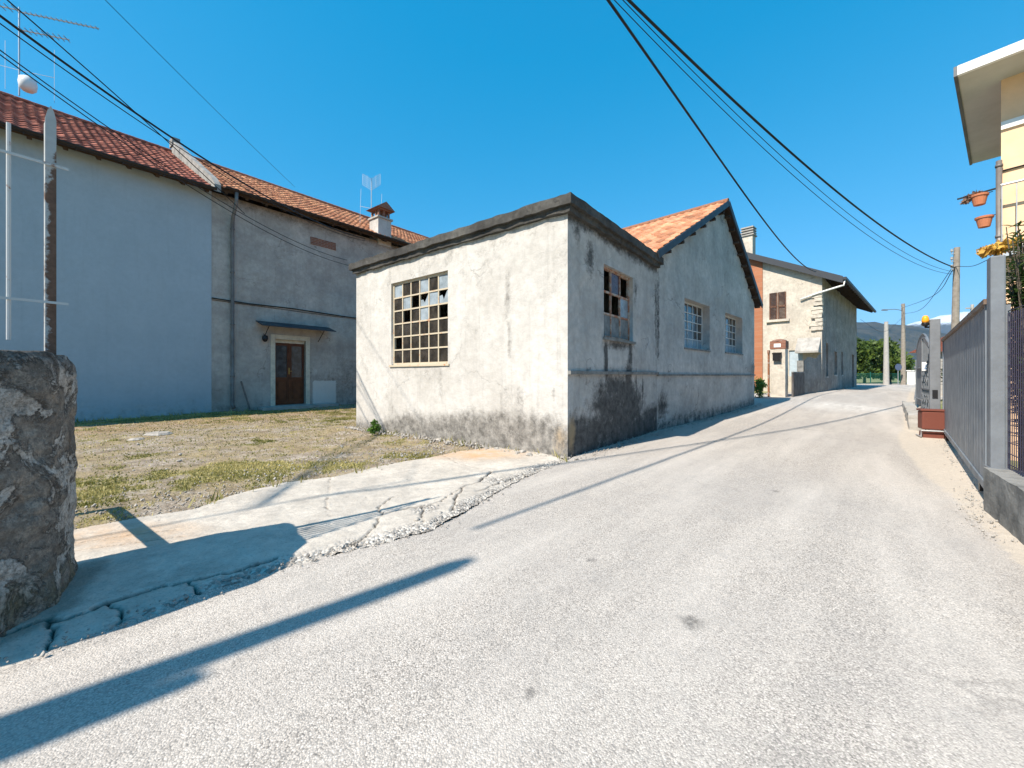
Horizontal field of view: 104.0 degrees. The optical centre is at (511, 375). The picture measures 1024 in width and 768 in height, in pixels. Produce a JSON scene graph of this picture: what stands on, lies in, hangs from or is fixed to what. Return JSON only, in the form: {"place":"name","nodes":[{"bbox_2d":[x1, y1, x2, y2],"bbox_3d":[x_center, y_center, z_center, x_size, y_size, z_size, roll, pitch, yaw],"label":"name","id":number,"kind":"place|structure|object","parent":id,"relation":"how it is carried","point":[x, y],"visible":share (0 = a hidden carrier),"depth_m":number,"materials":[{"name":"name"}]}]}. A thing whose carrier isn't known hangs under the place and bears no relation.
{"place":"outdoors","nodes":[
{"label":"outdoors","id":0,"kind":"place"},
{"bbox_2d":[74,404,474,527],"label":"grass","id":1,"kind":"structure","parent":0,"point":[201,470],"depth_m":5.78,"materials":[{"name":"plant"}]},
{"bbox_2d":[73,404,563,528],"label":"yard","id":2,"kind":"structure","parent":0,"point":[239,453],"depth_m":6.63,"materials":[{"name":"beige gravel"}]},
{"bbox_2d":[127,437,144,440],"bbox_3d":[-7.366,1.251,7.834,0.290,0.071,0.272,0,0,32],"label":"flat stone slab","id":3,"kind":"object","parent":2,"relation":"on","point":[136,439],"depth_m":7.79,"materials":[{"name":"white stone"}]},
{"bbox_2d":[240,381,250,408],"bbox_3d":[-9.434,0.700,14.169,0.060,1.016,0.338,0,0,34],"label":"leaning iron bar","id":4,"kind":"object","parent":2,"relation":"on","point":[245,394],"visible":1,"depth_m":14.15,"materials":[{"name":"metal"}]},
{"bbox_2d":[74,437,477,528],"bbox_3d":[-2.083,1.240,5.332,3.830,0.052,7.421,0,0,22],"label":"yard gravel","id":5,"kind":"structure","parent":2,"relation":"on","point":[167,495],"depth_m":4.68,"materials":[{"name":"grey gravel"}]},
{"bbox_2d":[75,408,567,515],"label":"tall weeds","id":6,"kind":"object","parent":2,"relation":"on","point":[273,484],"visible":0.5,"depth_m":6.17,"materials":[{"name":"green plant"}]},
{"bbox_2d":[367,419,381,434],"bbox_3d":[-2.902,1.098,8.479,0.230,0.380,0.324,0,0,42],"label":"leafy weed","id":7,"kind":"object","parent":2,"relation":"on","point":[375,427],"visible":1,"depth_m":8.43,"materials":[{"name":"green plant"}]},
{"bbox_2d":[341,426,578,461],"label":"plaster crumbs","id":8,"kind":"object","parent":2,"relation":"on","point":[431,440],"visible":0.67,"depth_m":7.54,"materials":[{"name":"stone"}]},
{"bbox_2d":[0,384,1023,767],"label":"road","id":9,"kind":"structure","parent":0,"point":[832,578],"depth_m":1.91,"materials":[{"name":"grey asphalt"}]},
{"bbox_2d":[561,403,759,459],"bbox_3d":[5.038,1.148,10.557,0.734,0.207,12.574,0,0,43],"label":"road grit","id":10,"kind":"object","parent":9,"relation":"on","point":[644,435],"visible":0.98,"depth_m":7.97,"materials":[{"name":"gravel"}]},
{"bbox_2d":[791,372,804,396],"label":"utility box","id":11,"kind":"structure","parent":9,"relation":"on","point":[797,383],"depth_m":18.37,"materials":[{"name":"grey metal"}]},
{"bbox_2d":[895,364,901,369],"bbox_3d":[38.000,-0.120,39.385,0.660,2.080,0.090,0,0,0],"label":"road sign","id":12,"kind":"object","parent":9,"relation":"on","point":[898,366],"visible":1,"depth_m":39.34,"materials":[{"name":"metal"}]},
{"bbox_2d":[906,370,914,384],"bbox_3d":[39.900,0.195,39.600,1.100,1.450,0.900,0,0,-10],"label":"road cabinet","id":13,"kind":"object","parent":9,"relation":"on","point":[910,377],"visible":0.46,"depth_m":39.52,"materials":[{"name":"white paint"}]},
{"bbox_2d":[914,360,916,404],"bbox_3d":[16.883,0.234,16.737,12.050,1.450,0.062,0,0,-45],"label":"plain fence","id":14,"kind":"object","parent":9,"relation":"on","point":[915,395],"visible":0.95,"depth_m":12.51,"materials":[{"name":"grey metal"}]},
{"bbox_2d":[915,408,944,438],"bbox_3d":[8.412,0.956,7.968,0.488,0.570,0.339,0,0,32],"label":"brown metal box","id":15,"kind":"object","parent":9,"relation":"on","point":[932,421],"visible":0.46,"depth_m":7.91,"materials":[{"name":"paint"}]},
{"bbox_2d":[941,299,986,491],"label":"sliding gate","id":16,"kind":"structure","parent":9,"relation":"on","point":[964,372],"depth_m":4.95,"materials":[{"name":"grey metal"}]},
{"bbox_2d":[935,438,1017,549],"bbox_3d":[5.982,1.231,5.382,0.460,0.038,6.998,0,0,44],"label":"verge grit","id":17,"kind":"object","parent":9,"relation":"on","point":[991,521],"visible":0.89,"depth_m":3.84,"materials":[{"name":"sand"},{"name":"gravel"}]},
{"bbox_2d":[983,467,1023,544],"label":"concrete wall","id":18,"kind":"structure","parent":9,"relation":"on","point":[1004,498],"depth_m":3.28,"materials":[{"name":"grey concrete"}]},
{"bbox_2d":[983,255,1008,469],"bbox_3d":[4.482,-0.110,3.705,0.125,1.980,0.150,0,0,38],"label":"gate post","id":19,"kind":"object","parent":18,"relation":"on","point":[996,362],"visible":0.93,"depth_m":3.67,"materials":[{"name":"grey metal"}]},
{"bbox_2d":[1006,304,1023,476],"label":"fence","id":20,"kind":"object","parent":18,"relation":"on","point":[1009,390],"visible":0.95,"depth_m":3.56,"materials":[{"name":"grey metal"}]},
{"bbox_2d":[1001,221,1023,470],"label":"oleander bush","id":21,"kind":"object","parent":9,"relation":"on","point":[1015,291],"visible":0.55,"depth_m":3.83,"materials":[{"name":"green plant"}]},
{"bbox_2d":[0,0,1023,324],"label":"sky","id":22,"kind":"structure","parent":0,"point":[466,112],"materials":[{"name":"blue"}]},
{"bbox_2d":[198,377,1017,583],"bbox_3d":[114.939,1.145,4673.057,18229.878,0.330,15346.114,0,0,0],"label":"ground","id":23,"kind":"structure","parent":0,"point":[872,380],"depth_m":15.33,"materials":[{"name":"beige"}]},
{"bbox_2d":[0,91,216,421],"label":"rendered house","id":24,"kind":"structure","parent":23,"relation":"on","point":[133,278],"depth_m":11.72,"materials":[{"name":"paint"}]},
{"bbox_2d":[0,3,98,102],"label":"roof antenna","id":25,"kind":"object","parent":24,"relation":"on","point":[27,84],"visible":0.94,"depth_m":13.36,"materials":[{"name":"metal"}]},
{"bbox_2d":[144,431,172,435],"bbox_3d":[-7.452,1.238,8.465,0.478,0.124,0.436,0,0,6],"label":"flat stone slab","id":26,"kind":"object","parent":23,"relation":"on","point":[158,433],"depth_m":8.35,"materials":[{"name":"white stone"}]},
{"bbox_2d":[0,447,564,668],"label":"broken concrete apron","id":27,"kind":"object","parent":23,"relation":"on","point":[145,562],"visible":0.91,"depth_m":3.10,"materials":[{"name":"grey concrete"}]},
{"bbox_2d":[0,350,77,636],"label":"stone gate pillar","id":28,"kind":"structure","parent":27,"relation":"on","point":[38,468],"depth_m":2.05,"materials":[{"name":"grey stone"}]},
{"bbox_2d":[0,106,68,354],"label":"iron railing","id":29,"kind":"object","parent":28,"relation":"on","point":[50,167],"visible":0.86,"depth_m":2.35,"materials":[{"name":"metal"}]},
{"bbox_2d":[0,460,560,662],"bbox_3d":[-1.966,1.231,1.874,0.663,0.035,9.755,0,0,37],"label":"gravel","id":30,"kind":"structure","parent":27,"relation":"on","point":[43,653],"depth_m":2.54,"materials":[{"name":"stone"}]},
{"bbox_2d":[169,136,428,411],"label":"old house","id":31,"kind":"structure","parent":23,"relation":"on","point":[283,325],"depth_m":15.43,"materials":[{"name":"paint"}]},
{"bbox_2d":[270,334,309,405],"bbox_3d":[-8.611,-0.150,15.522,0.210,2.800,1.440,0,0,38],"label":"door","id":32,"kind":"structure","parent":31,"relation":"in","point":[288,379],"depth_m":15.55,"materials":[{"name":"brown wood"}]},
{"bbox_2d":[360,174,381,211],"bbox_3d":[-6.767,-8.308,19.195,1.065,2.716,0.044,0,0,0],"label":"roof antenna","id":33,"kind":"object","parent":31,"relation":"on","point":[371,189],"visible":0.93,"depth_m":19.19,"materials":[{"name":"metal"}]},
{"bbox_2d":[349,192,663,457],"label":"workshop","id":34,"kind":"structure","parent":23,"relation":"on","point":[531,327],"depth_m":7.25,"materials":[{"name":"paint"}]},
{"bbox_2d":[393,271,447,364],"bbox_3d":[-1.905,-1.130,8.331,1.830,1.800,0.050,0,0,38],"label":"window","id":35,"kind":"structure","parent":34,"relation":"in","point":[424,338],"depth_m":8.30,"materials":[{"name":"beige glass"}]},
{"bbox_2d":[604,266,629,340],"bbox_3d":[1.951,-1.325,7.612,0.050,1.290,1.330,0,0,38],"label":"window","id":36,"kind":"structure","parent":34,"relation":"in","point":[618,327],"depth_m":7.73,"materials":[{"name":"grey glass"}]},
{"bbox_2d":[622,198,762,430],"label":"gabled workshop","id":37,"kind":"structure","parent":23,"relation":"on","point":[709,299],"depth_m":11.56,"materials":[{"name":"grey paint"}]},
{"bbox_2d":[685,302,702,348],"bbox_3d":[4.945,-1.370,11.147,0.050,1.280,1.840,0,0,45],"label":"window","id":38,"kind":"structure","parent":37,"relation":"in","point":[693,313],"depth_m":11.34,"materials":[{"name":"white paint"}]},
{"bbox_2d":[725,315,735,352],"bbox_3d":[7.211,-1.370,13.436,0.050,1.240,1.840,0,0,45],"label":"window","id":39,"kind":"structure","parent":37,"relation":"in","point":[730,323],"depth_m":13.69,"materials":[{"name":"glass"}]},
{"bbox_2d":[754,377,767,397],"bbox_3d":[10.833,0.537,17.556,0.636,0.996,0.806,0,0,0],"label":"yellow green shrub","id":40,"kind":"object","parent":23,"relation":"on","point":[759,386],"visible":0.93,"depth_m":17.49,"materials":[{"name":"green plant"}]},
{"bbox_2d":[767,339,788,396],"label":"gate pillar","id":41,"kind":"structure","parent":23,"relation":"on","point":[777,352],"depth_m":17.74,"materials":[{"name":"beige paint"}]},
{"bbox_2d":[741,225,875,391],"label":"house","id":42,"kind":"structure","parent":23,"relation":"on","point":[805,312],"depth_m":24.46,"materials":[{"name":"beige paint"}]},
{"bbox_2d":[606,0,815,271],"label":"overhead cable","id":43,"kind":"object","parent":42,"relation":"attached to","point":[610,3],"visible":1,"depth_m":8.02,"materials":[{"name":"black rubber"}]},
{"bbox_2d":[766,291,789,322],"bbox_3d":[16.130,-4.163,24.306,0.140,1.785,1.200,0,0,-44],"label":"window","id":44,"kind":"structure","parent":42,"relation":"in","point":[771,305],"depth_m":24.29,"materials":[{"name":"brown wood"}]},
{"bbox_2d":[789,350,802,375],"bbox_3d":[16.875,-0.725,23.764,0.030,1.550,0.680,0,0,-44],"label":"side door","id":45,"kind":"structure","parent":42,"relation":"in","point":[794,357],"depth_m":23.85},
{"bbox_2d":[797,354,821,393],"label":"garden wall","id":46,"kind":"structure","parent":23,"relation":"on","point":[810,367],"depth_m":20.79,"materials":[{"name":"grey concrete"}]},
{"bbox_2d":[857,338,877,378],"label":"broadleaf tree","id":47,"kind":"object","parent":23,"relation":"on","point":[864,365],"visible":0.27,"depth_m":46.45,"materials":[{"name":"green plant"}]},
{"bbox_2d":[857,337,883,382],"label":"broadleaf tree","id":48,"kind":"object","parent":23,"relation":"on","point":[878,346],"visible":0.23,"depth_m":47.73,"materials":[{"name":"green plant"}]},
{"bbox_2d":[857,372,906,384],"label":"green fence","id":49,"kind":"object","parent":23,"relation":"on","point":[876,378],"visible":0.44,"depth_m":41.24,"materials":[{"name":"metal"}]},
{"bbox_2d":[883,322,889,384],"bbox_3d":[37.400,-2.130,40.000,0.500,6.500,0.500,0,0,0],"label":"utility pole","id":50,"kind":"object","parent":23,"relation":"on","point":[886,361],"visible":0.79,"depth_m":39.86,"materials":[{"name":"concrete"}]},
{"bbox_2d":[881,303,905,384],"bbox_3d":[38.156,-3.030,40.000,2.312,8.300,0.425,0,0,0],"label":"utility pole","id":51,"kind":"object","parent":23,"relation":"on","point":[903,361],"visible":0.95,"depth_m":39.89,"materials":[{"name":"grey wood"}]},
{"bbox_2d":[904,270,950,313],"bbox_3d":[28.058,-5.173,27.672,0.110,1.974,32.970,0,0,42],"label":"overhead cable","id":52,"kind":"object","parent":51,"relation":"attached to","point":[934,294],"visible":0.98,"depth_m":20.50,"materials":[{"name":"black rubber"}]},
{"bbox_2d":[875,336,914,379],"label":"broadleaf tree","id":53,"kind":"object","parent":23,"relation":"on","point":[894,357],"visible":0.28,"depth_m":49.66,"materials":[{"name":"green plant"}]},
{"bbox_2d":[875,339,914,382],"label":"broadleaf tree","id":54,"kind":"object","parent":23,"relation":"on","point":[898,345],"visible":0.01,"depth_m":53.14,"materials":[{"name":"green plant"}]},
{"bbox_2d":[902,401,924,430],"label":"stone kerb wall","id":55,"kind":"structure","parent":23,"relation":"on","point":[910,411],"depth_m":9.44,"materials":[{"name":"concrete"}]},
{"bbox_2d":[915,333,928,405],"bbox_3d":[10.977,-0.065,10.720,0.072,2.112,3.125,0,0,41],"label":"curved fence","id":56,"kind":"object","parent":55,"relation":"on","point":[918,352],"visible":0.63,"depth_m":11.20,"materials":[{"name":"grey metal"}]},
{"bbox_2d":[921,337,928,408],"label":"wrought iron gate","id":57,"kind":"structure","parent":55,"relation":"on","point":[924,379],"depth_m":9.31,"materials":[{"name":"grey metal"}]},
{"bbox_2d":[922,362,926,370],"bbox_3d":[9.550,-0.210,9.187,0.200,0.200,0.034,0,0,38],"label":"sign","id":58,"kind":"object","parent":57,"relation":"attached to","point":[924,365],"visible":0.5,"depth_m":9.22,"materials":[{"name":"white paint"}]},
{"bbox_2d":[909,337,942,393],"bbox_3d":[22.300,-0.500,19.500,3.600,2.900,3.000,0,0,-20],"label":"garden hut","id":59,"kind":"object","parent":23,"relation":"on","point":[913,351],"visible":0.04,"depth_m":19.34,"materials":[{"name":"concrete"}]},
{"bbox_2d":[929,319,940,430],"bbox_3d":[8.974,0.039,8.494,0.160,2.470,0.178,0,0,44],"label":"gate post","id":60,"kind":"object","parent":23,"relation":"on","point":[935,364],"visible":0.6,"depth_m":8.44,"materials":[{"name":"grey metal"}]},
{"bbox_2d":[921,315,929,327],"bbox_3d":[8.828,-1.145,8.520,0.185,0.270,0.127,0,0,0],"label":"warning lamp","id":61,"kind":"object","parent":60,"relation":"attached to","point":[925,323],"visible":1,"depth_m":8.49,"materials":[{"name":"orange plastic"}]},
{"bbox_2d":[950,247,959,328],"bbox_3d":[17.035,-1.899,15.400,0.346,6.054,0.275,0,0,0],"label":"utility pole","id":62,"kind":"object","parent":23,"relation":"on","point":[955,312],"visible":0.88,"depth_m":15.34,"materials":[{"name":"grey wood"}]},
{"bbox_2d":[614,0,947,273],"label":"overhead cable","id":63,"kind":"object","parent":62,"relation":"attached to","point":[748,134],"visible":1,"depth_m":6.64,"materials":[{"name":"black rubber"}]},
{"bbox_2d":[622,0,952,271],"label":"overhead cable","id":64,"kind":"object","parent":62,"relation":"attached to","point":[749,126],"visible":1,"depth_m":6.57,"materials":[{"name":"black rubber"}]},
{"bbox_2d":[626,0,955,267],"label":"overhead cable","id":65,"kind":"object","parent":62,"relation":"attached to","point":[667,37],"visible":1,"depth_m":6.81,"materials":[{"name":"black rubber"}]},
{"bbox_2d":[903,270,952,307],"bbox_3d":[28.176,-5.475,27.565,0.433,2.574,32.971,0,0,42],"label":"overhead cable","id":66,"kind":"object","parent":62,"relation":"attached to","point":[937,292],"visible":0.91,"depth_m":20.67,"materials":[{"name":"black rubber"}]},
{"bbox_2d":[954,39,1023,460],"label":"yellow house","id":67,"kind":"structure","parent":23,"relation":"on","point":[989,87],"depth_m":6.21,"materials":[{"name":"paint"}]},
{"bbox_2d":[960,188,992,206],"bbox_3d":[7.484,-2.867,6.466,0.207,0.254,0.368,0,0,-39],"label":"flower pot","id":68,"kind":"object","parent":67,"relation":"attached to","point":[978,198],"visible":1,"depth_m":6.41,"materials":[{"name":"ceramic"}]},
{"bbox_2d":[974,214,995,228],"bbox_3d":[7.543,-2.458,6.393,0.210,0.175,0.209,0,0,7],"label":"flower pot","id":69,"kind":"object","parent":67,"relation":"attached to","point":[984,221],"visible":1,"depth_m":6.34,"materials":[{"name":"ceramic"}]},
{"bbox_2d":[975,237,1022,258],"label":"dried flower bush","id":70,"kind":"object","parent":67,"relation":"attached to","point":[996,248],"visible":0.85,"depth_m":4.09,"materials":[{"name":"yellow plant"}]},
{"bbox_2d":[857,322,945,368],"bbox_3d":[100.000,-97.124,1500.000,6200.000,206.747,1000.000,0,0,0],"label":"hills","id":71,"kind":"structure","parent":0,"point":[866,332],"depth_m":1203.52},
{"bbox_2d":[908,312,968,333],"bbox_3d":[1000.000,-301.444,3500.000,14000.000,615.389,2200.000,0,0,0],"label":"mountains","id":72,"kind":"structure","parent":0,"point":[945,324],"depth_m":3270.46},
{"bbox_3d":[-8.154,-3.450,-1.100,0.383,9.800,0.275,0,0,0],"label":"utility pole","id":73,"kind":"object","parent":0,"visible":0},
{"bbox_2d":[7,0,244,213],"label":"overhead cable","id":74,"kind":"object","parent":73,"relation":"attached to","point":[112,92],"visible":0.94,"depth_m":8.64,"materials":[{"name":"black rubber"}]},
{"bbox_2d":[0,50,344,259],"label":"overhead cable","id":75,"kind":"object","parent":73,"relation":"attached to","point":[142,150],"visible":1,"depth_m":7.92,"materials":[{"name":"black rubber"}]},
{"bbox_2d":[0,54,348,265],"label":"overhead cable","id":76,"kind":"object","parent":73,"relation":"attached to","point":[139,153],"visible":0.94,"depth_m":7.68,"materials":[{"name":"black rubber"}]},
{"bbox_2d":[0,23,363,240],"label":"overhead cable","id":77,"kind":"object","parent":73,"relation":"attached to","point":[150,128],"visible":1,"depth_m":7.72,"materials":[{"name":"black rubber"}]},
{"bbox_2d":[0,14,364,238],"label":"overhead cable","id":78,"kind":"object","parent":73,"relation":"attached to","point":[62,61],"visible":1,"depth_m":7.62,"materials":[{"name":"black rubber"}]},
{"bbox_2d":[105,0,294,186],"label":"overhead cable","id":79,"kind":"object","parent":73,"relation":"attached to","point":[179,74],"visible":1,"depth_m":11.28,"materials":[{"name":"black rubber"}]}
]}

